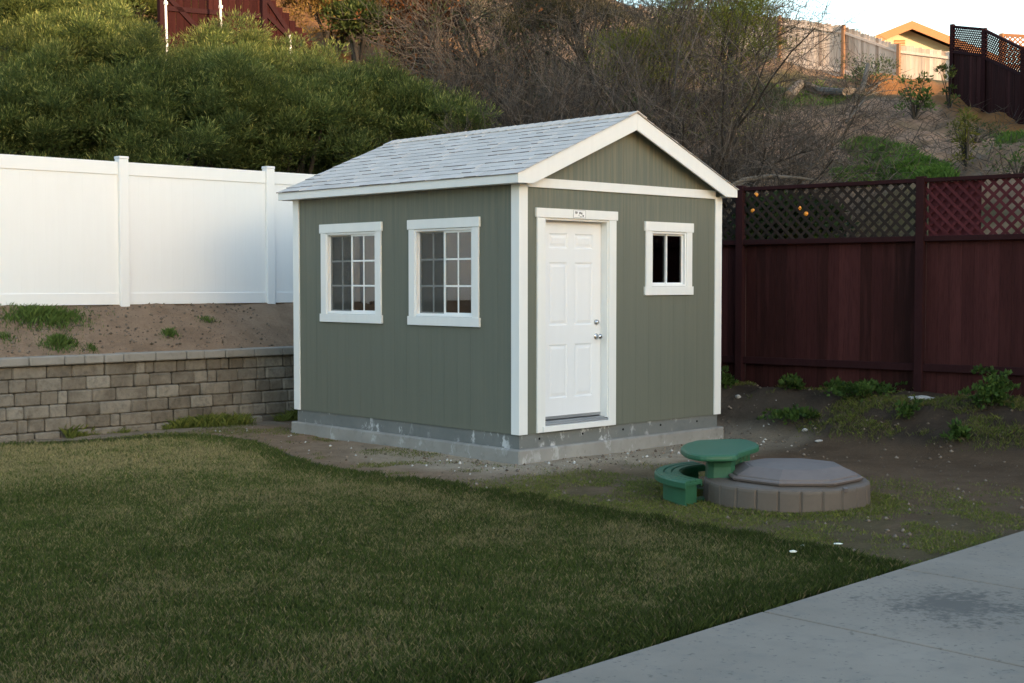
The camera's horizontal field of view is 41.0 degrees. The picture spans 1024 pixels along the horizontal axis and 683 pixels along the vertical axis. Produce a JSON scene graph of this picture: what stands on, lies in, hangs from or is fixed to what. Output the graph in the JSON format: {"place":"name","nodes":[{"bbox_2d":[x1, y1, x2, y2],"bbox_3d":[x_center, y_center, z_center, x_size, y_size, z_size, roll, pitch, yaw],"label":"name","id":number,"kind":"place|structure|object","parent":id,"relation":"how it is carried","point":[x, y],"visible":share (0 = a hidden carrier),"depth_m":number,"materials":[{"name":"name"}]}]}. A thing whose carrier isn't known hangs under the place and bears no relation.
{"place":"outdoors","nodes":[
{"label":"outdoors","id":0,"kind":"place"},
{"bbox_2d":[0,432,911,682],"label":"lawn grass","id":1,"kind":"structure","parent":0,"point":[539,641],"depth_m":8.24,"materials":[{"name":"green plant"}]},
{"bbox_2d":[0,0,1023,682],"bbox_3d":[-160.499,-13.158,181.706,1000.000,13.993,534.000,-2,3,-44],"label":"ground","id":2,"kind":"structure","parent":0,"point":[740,416],"depth_m":14.87,"materials":[{"name":"soil"}]},
{"bbox_2d":[0,330,31,346],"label":"grass tuft","id":3,"kind":"object","parent":2,"relation":"on","point":[6,335],"visible":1,"depth_m":15.61,"materials":[{"name":"green plant"}]},
{"bbox_2d":[0,302,114,338],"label":"grass tuft","id":4,"kind":"object","parent":2,"relation":"on","point":[31,314],"visible":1,"depth_m":16.23,"materials":[{"name":"green plant"}]},
{"bbox_2d":[28,332,92,354],"bbox_3d":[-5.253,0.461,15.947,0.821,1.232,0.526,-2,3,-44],"label":"grass tuft","id":5,"kind":"object","parent":2,"relation":"on","point":[57,340],"visible":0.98,"depth_m":15.87,"materials":[{"name":"green plant"}]},
{"bbox_2d":[0,60,145,160],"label":"evergreen shrub","id":6,"kind":"object","parent":2,"relation":"on","point":[13,102],"visible":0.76,"depth_m":20.22,"materials":[{"name":"green plant"}]},
{"bbox_2d":[0,0,163,57],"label":"evergreen shrub","id":7,"kind":"object","parent":2,"relation":"on","point":[11,11],"visible":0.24,"depth_m":24.54,"materials":[{"name":"green plant"}]},
{"bbox_2d":[81,342,98,353],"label":"grass tuft","id":8,"kind":"object","parent":2,"relation":"on","point":[90,346],"visible":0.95,"depth_m":16.08,"materials":[{"name":"green plant"}]},
{"bbox_2d":[0,0,223,156],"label":"evergreen shrub","id":9,"kind":"object","parent":2,"relation":"on","point":[62,45],"visible":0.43,"depth_m":21.48,"materials":[{"name":"green plant"}]},
{"bbox_2d":[92,0,198,29],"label":"evergreen shrub","id":10,"kind":"object","parent":2,"relation":"on","point":[151,6],"visible":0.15,"depth_m":28.08,"materials":[{"name":"green plant"}]},
{"bbox_2d":[0,346,293,442],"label":"retaining wall","id":11,"kind":"structure","parent":2,"relation":"on","point":[61,391],"depth_m":16.23,"materials":[{"name":"stone"}]},
{"bbox_2d":[0,154,314,306],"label":"vinyl fence","id":12,"kind":"object","parent":2,"relation":"on","point":[121,231],"visible":0.52,"depth_m":17.49,"materials":[{"name":"white plastic"}]},
{"bbox_2d":[164,0,167,54],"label":"white pole","id":13,"kind":"object","parent":2,"relation":"on","point":[165,9],"visible":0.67,"depth_m":25.02,"materials":[{"name":"white metal"}]},
{"bbox_2d":[158,326,178,341],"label":"grass tuft","id":14,"kind":"object","parent":2,"relation":"on","point":[167,331],"visible":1,"depth_m":16.97,"materials":[{"name":"green plant"}]},
{"bbox_2d":[0,434,336,467],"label":"lawn edging","id":15,"kind":"object","parent":2,"relation":"on","point":[133,439],"visible":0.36,"depth_m":15.02,"materials":[{"name":"green plant"}]},
{"bbox_2d":[53,40,296,172],"bbox_3d":[-5.107,-3.265,21.362,3.791,2.790,3.930,-2,3,-44],"label":"evergreen shrub","id":16,"kind":"object","parent":2,"relation":"on","point":[158,108],"visible":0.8,"depth_m":20.58,"materials":[{"name":"green plant"}]},
{"bbox_2d":[195,315,219,325],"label":"grass tuft","id":17,"kind":"object","parent":2,"relation":"on","point":[208,319],"visible":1,"depth_m":17.68,"materials":[{"name":"green plant"}]},
{"bbox_2d":[219,0,222,27],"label":"white pole","id":18,"kind":"object","parent":2,"relation":"on","point":[220,8],"visible":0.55,"depth_m":25.51,"materials":[{"name":"white metal"}]},
{"bbox_2d":[157,0,331,68],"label":"stepped fence","id":19,"kind":"object","parent":2,"relation":"on","point":[180,13],"visible":0.15,"depth_m":26.20,"materials":[{"name":"red wood"}]},
{"bbox_2d":[161,5,361,169],"bbox_3d":[-4.703,-4.175,23.576,4.344,3.013,4.326,-2,3,-44],"label":"evergreen shrub","id":20,"kind":"object","parent":2,"relation":"on","point":[251,40],"visible":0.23,"depth_m":22.98,"materials":[{"name":"green plant"}]},
{"bbox_2d":[179,59,393,174],"bbox_3d":[-3.559,-3.069,22.031,3.620,3.007,3.431,0,3,-6],"label":"evergreen shrub","id":21,"kind":"object","parent":2,"relation":"on","point":[322,109],"visible":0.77,"depth_m":21.28,"materials":[{"name":"green plant"}]},
{"bbox_2d":[276,0,395,59],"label":"twiggy shrub","id":22,"kind":"object","parent":2,"relation":"on","point":[304,5],"visible":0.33,"depth_m":32.21,"materials":[{"name":"green plant"}]},
{"bbox_2d":[270,47,429,173],"bbox_3d":[-2.864,-3.405,23.610,3.660,3.083,3.687,-2,3,-44],"label":"evergreen shrub","id":23,"kind":"object","parent":2,"relation":"on","point":[379,74],"visible":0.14,"depth_m":22.52,"materials":[{"name":"green plant"}]},
{"bbox_2d":[313,0,393,65],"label":"tree","id":24,"kind":"object","parent":2,"relation":"on","point":[354,6],"visible":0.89,"depth_m":31.73,"materials":[{"name":"green plant"}]},
{"bbox_2d":[333,74,501,158],"bbox_3d":[-1.730,-2.867,22.999,3.104,3.116,2.799,0,3,-4],"label":"evergreen shrub","id":25,"kind":"object","parent":2,"relation":"on","point":[415,114],"visible":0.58,"depth_m":22.19,"materials":[{"name":"green plant"}]},
{"bbox_2d":[366,0,485,87],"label":"bare tree","id":26,"kind":"object","parent":2,"relation":"on","point":[401,6],"visible":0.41,"depth_m":32.55,"materials":[{"name":"brown plant"}]},
{"bbox_2d":[345,109,577,156],"bbox_3d":[-1.061,-2.012,22.834,3.784,4.130,4.983,-2,3,-32],"label":"bare tree","id":27,"kind":"object","parent":2,"relation":"on","point":[440,130],"visible":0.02,"depth_m":21.68,"materials":[{"name":"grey plant"}]},
{"bbox_2d":[310,0,624,124],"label":"bare tree","id":28,"kind":"object","parent":2,"relation":"on","point":[445,19],"visible":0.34,"depth_m":30.69,"materials":[{"name":"brown plant"}]},
{"bbox_2d":[329,1,658,146],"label":"bare tree","id":29,"kind":"object","parent":2,"relation":"on","point":[466,84],"visible":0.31,"depth_m":23.76,"materials":[{"name":"brown plant"}]},
{"bbox_2d":[371,0,641,127],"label":"bare tree","id":30,"kind":"object","parent":2,"relation":"on","point":[473,11],"visible":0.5,"depth_m":28.24,"materials":[{"name":"brown plant"}]},
{"bbox_2d":[276,111,738,464],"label":"garden shed","id":31,"kind":"structure","parent":2,"relation":"on","point":[533,292],"depth_m":14.37,"materials":[{"name":"wood"}]},
{"bbox_2d":[319,222,382,323],"bbox_3d":[-1.766,-0.761,15.216,0.101,1.101,1.136,-2,3,-44],"label":"window","id":32,"kind":"structure","parent":31,"relation":"in","point":[351,262],"depth_m":15.20,"materials":[{"name":"white paint"}]},
{"bbox_2d":[407,217,480,326],"bbox_3d":[-0.682,-0.711,14.078,0.101,1.101,1.131,-2,3,-44],"label":"window","id":33,"kind":"structure","parent":31,"relation":"in","point":[444,262],"depth_m":14.07,"materials":[{"name":"white paint"}]},
{"bbox_2d":[535,208,617,432],"bbox_3d":[0.620,-0.222,13.857,1.182,2.210,0.170,-2,3,-44],"label":"door","id":34,"kind":"structure","parent":31,"relation":"in","point":[576,256],"depth_m":13.92,"materials":[{"name":"white paint"}]},
{"bbox_2d":[644,221,693,294],"bbox_3d":[1.669,-0.893,14.798,0.806,0.781,0.101,-2,3,-44],"label":"window","id":35,"kind":"structure","parent":31,"relation":"in","point":[668,252],"depth_m":14.81,"materials":[{"name":"white paint"}]},
{"bbox_2d":[58,380,1023,564],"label":"weeds","id":36,"kind":"object","parent":2,"relation":"on","point":[877,505],"visible":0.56,"depth_m":11.62,"materials":[{"name":"green plant"}]},
{"bbox_2d":[487,0,676,118],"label":"bare tree","id":37,"kind":"object","parent":2,"relation":"on","point":[537,2],"visible":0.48,"depth_m":28.50,"materials":[{"name":"brown plant"}]},
{"bbox_2d":[422,0,754,165],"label":"bare tree","id":38,"kind":"object","parent":2,"relation":"on","point":[550,118],"visible":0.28,"depth_m":21.77,"materials":[{"name":"brown plant"}]},
{"bbox_2d":[408,0,792,177],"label":"bare tree","id":39,"kind":"object","parent":2,"relation":"on","point":[641,83],"visible":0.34,"depth_m":24.12,"materials":[{"name":"brown plant"}]},
{"bbox_2d":[460,0,765,109],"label":"bare tree","id":40,"kind":"object","parent":2,"relation":"on","point":[585,26],"visible":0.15,"depth_m":31.34,"materials":[{"name":"brown plant"}]},
{"bbox_2d":[584,19,710,119],"bbox_3d":[2.557,-4.550,26.522,2.888,3.558,2.414,-2,3,-44],"label":"bare tree","id":41,"kind":"object","parent":2,"relation":"on","point":[629,45],"visible":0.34,"depth_m":26.18,"materials":[{"name":"brown plant"}]},
{"bbox_2d":[528,0,816,147],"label":"bare tree","id":42,"kind":"object","parent":2,"relation":"on","point":[721,52],"visible":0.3,"depth_m":26.55,"materials":[{"name":"brown plant"}]},
{"bbox_2d":[471,0,914,239],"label":"bare tree","id":43,"kind":"object","parent":2,"relation":"on","point":[726,144],"visible":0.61,"depth_m":21.33,"materials":[{"name":"brown plant"}]},
{"bbox_2d":[654,439,758,506],"bbox_3d":[1.585,1.084,11.393,0.805,0.420,1.416,1,3,26],"label":"toddler table","id":44,"kind":"object","parent":2,"relation":"on","point":[682,481],"visible":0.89,"depth_m":11.05,"materials":[{"name":"green plastic"}]},
{"bbox_2d":[410,48,1023,195],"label":"dry brush","id":45,"kind":"object","parent":2,"relation":"on","point":[915,136],"visible":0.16,"depth_m":33.95,"materials":[{"name":"brown plant"}]},
{"bbox_2d":[644,0,803,168],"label":"broom shrub","id":46,"kind":"object","parent":2,"relation":"on","point":[753,7],"visible":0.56,"depth_m":26.71,"materials":[{"name":"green plant"}]},
{"bbox_2d":[721,365,738,388],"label":"broadleaf weed","id":47,"kind":"object","parent":2,"relation":"on","point":[727,379],"visible":0.77,"depth_m":16.61,"materials":[{"name":"green plant"}]},
{"bbox_2d":[620,0,870,126],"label":"bare tree","id":48,"kind":"object","parent":2,"relation":"on","point":[788,16],"visible":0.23,"depth_m":35.86,"materials":[{"name":"brown plant"}]},
{"bbox_2d":[693,71,802,153],"bbox_3d":[5.246,-4.898,30.061,2.830,2.014,2.370,-2,3,-44],"label":"olive shrub","id":49,"kind":"object","parent":2,"relation":"on","point":[772,91],"visible":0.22,"depth_m":29.77,"materials":[{"name":"green plant"}]},
{"bbox_2d":[484,80,1023,188],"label":"hill grass","id":50,"kind":"structure","parent":2,"relation":"on","point":[934,169],"depth_m":25.56,"materials":[{"name":"green plant"}]},
{"bbox_2d":[616,44,930,239],"bbox_3d":[4.326,-2.573,21.519,6.475,4.481,5.271,-2,3,-44],"label":"bare tree","id":51,"kind":"object","parent":2,"relation":"on","point":[764,156],"visible":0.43,"depth_m":20.80,"materials":[{"name":"brown plant"}]},
{"bbox_2d":[731,174,827,186],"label":"arched branch","id":52,"kind":"object","parent":51,"relation":"attached to","point":[770,176],"visible":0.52,"depth_m":20.36,"materials":[{"name":"grey wood"}]},
{"bbox_2d":[703,458,870,513],"bbox_3d":[2.216,1.138,11.066,1.324,0.342,1.328,-2,3,-44],"label":"sandbox","id":53,"kind":"object","parent":2,"relation":"on","point":[790,485],"visible":0.89,"depth_m":10.60,"materials":[{"name":"beige plastic"}]},
{"bbox_2d":[756,403,819,425],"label":"broadleaf weed","id":54,"kind":"object","parent":2,"relation":"on","point":[793,413],"visible":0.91,"depth_m":15.26,"materials":[{"name":"green plant"}]},
{"bbox_2d":[724,190,858,239],"bbox_3d":[3.764,-1.159,18.813,1.768,1.927,1.814,-2,3,-44],"label":"citrus tree","id":55,"kind":"object","parent":2,"relation":"on","point":[831,229],"visible":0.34,"depth_m":18.42,"materials":[{"name":"green plant"}]},
{"bbox_2d":[778,372,805,392],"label":"broadleaf weed","id":56,"kind":"object","parent":2,"relation":"on","point":[790,381],"visible":1,"depth_m":16.02,"materials":[{"name":"green plant"}]},
{"bbox_2d":[639,5,948,80],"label":"wood fence","id":57,"kind":"object","parent":2,"relation":"on","point":[916,62],"visible":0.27,"depth_m":51.42,"materials":[{"name":"beige wood"}]},
{"bbox_2d":[735,98,863,175],"bbox_3d":[5.634,-3.684,26.782,3.265,2.637,3.077,-2,3,-44],"label":"bare scrub","id":58,"kind":"object","parent":2,"relation":"on","point":[804,143],"visible":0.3,"depth_m":26.69,"materials":[{"name":"brown plant"}]},
{"bbox_2d":[785,58,881,99],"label":"dead log","id":59,"kind":"object","parent":2,"relation":"on","point":[825,90],"visible":0.67,"depth_m":42.94,"materials":[{"name":"brown wood"}]},
{"bbox_2d":[765,145,915,237],"bbox_3d":[4.669,-1.666,20.296,2.835,2.462,3.659,0,3,4],"label":"bare thicket","id":60,"kind":"object","parent":2,"relation":"on","point":[864,216],"visible":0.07,"depth_m":20.01,"materials":[{"name":"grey plant"}]},
{"bbox_2d":[819,375,907,401],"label":"broadleaf weed","id":61,"kind":"object","parent":2,"relation":"on","point":[837,386],"visible":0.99,"depth_m":15.37,"materials":[{"name":"green plant"}]},
{"bbox_2d":[836,78,894,122],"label":"dead branch","id":62,"kind":"object","parent":2,"relation":"on","point":[860,104],"visible":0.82,"depth_m":40.03,"materials":[{"name":"grey wood"}]},
{"bbox_2d":[836,51,902,87],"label":"bush","id":63,"kind":"object","parent":2,"relation":"on","point":[877,69],"visible":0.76,"depth_m":44.66,"materials":[{"name":"grey plant"}]},
{"bbox_2d":[721,173,1023,397],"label":"lattice fence","id":64,"kind":"object","parent":2,"relation":"on","point":[820,309],"visible":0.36,"depth_m":15.85,"materials":[{"name":"brown wood"}]},
{"bbox_2d":[894,396,922,419],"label":"broadleaf weed","id":65,"kind":"object","parent":2,"relation":"on","point":[906,409],"visible":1,"depth_m":14.46,"materials":[{"name":"green plant"}]},
{"bbox_2d":[894,70,940,119],"bbox_3d":[11.016,-6.680,37.215,1.229,1.451,1.149,1,3,14],"label":"sapling","id":66,"kind":"object","parent":2,"relation":"on","point":[926,96],"visible":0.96,"depth_m":37.13,"materials":[{"name":"green plant"}]},
{"bbox_2d":[908,395,933,399],"bbox_3d":[4.490,0.618,15.008,0.323,0.060,0.164,0,3,-11],"label":"stone","id":67,"kind":"object","parent":2,"relation":"on","point":[921,397],"visible":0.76,"depth_m":14.96,"materials":[{"name":"white stone"}]},
{"bbox_2d":[875,21,996,79],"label":"hill house","id":68,"kind":"structure","parent":2,"relation":"on","point":[914,34],"depth_m":64.72,"materials":[{"name":"beige paint"}]},
{"bbox_2d":[933,63,960,107],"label":"narrow shrub","id":69,"kind":"object","parent":2,"relation":"on","point":[949,87],"visible":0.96,"depth_m":39.13,"materials":[{"name":"green plant"}]},
{"bbox_2d":[939,416,970,441],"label":"broadleaf weed","id":70,"kind":"object","parent":2,"relation":"on","point":[957,431],"visible":1,"depth_m":13.65,"materials":[{"name":"green plant"}]},
{"bbox_2d":[946,106,980,170],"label":"upright shrub","id":71,"kind":"object","parent":2,"relation":"on","point":[964,138],"visible":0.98,"depth_m":24.67,"materials":[{"name":"green plant"}]},
{"bbox_2d":[944,119,1007,142],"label":"weed bush","id":72,"kind":"object","parent":2,"relation":"on","point":[990,131],"visible":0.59,"depth_m":29.45,"materials":[{"name":"green plant"}]},
{"bbox_2d":[949,24,1023,123],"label":"lattice fence","id":73,"kind":"object","parent":2,"relation":"on","point":[982,75],"visible":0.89,"depth_m":38.78,"materials":[{"name":"brown wood"}]},
{"bbox_2d":[958,364,1020,409],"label":"broadleaf weed","id":74,"kind":"object","parent":2,"relation":"on","point":[995,389],"visible":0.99,"depth_m":14.21,"materials":[{"name":"green plant"}]},
{"bbox_2d":[981,135,1023,174],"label":"edge shrub","id":75,"kind":"object","parent":2,"relation":"on","point":[1015,160],"visible":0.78,"depth_m":22.08,"materials":[{"name":"green plant"}]},
{"bbox_2d":[999,33,1023,69],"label":"lattice screen","id":76,"kind":"object","parent":2,"relation":"on","point":[1004,35],"visible":0.27,"depth_m":44.77,"materials":[{"name":"orange wood"}]},
{"bbox_2d":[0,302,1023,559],"bbox_3d":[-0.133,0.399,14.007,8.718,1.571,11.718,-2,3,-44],"label":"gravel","id":77,"kind":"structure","parent":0,"point":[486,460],"depth_m":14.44,"materials":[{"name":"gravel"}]},
{"bbox_2d":[535,531,1023,682],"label":"concrete patio","id":78,"kind":"structure","parent":0,"point":[956,617],"depth_m":6.61,"materials":[{"name":"grey concrete"}]},
{"bbox_2d":[617,0,1023,63],"label":"sky","id":79,"kind":"structure","parent":0,"point":[999,16],"materials":[{"name":"white"}]}
]}

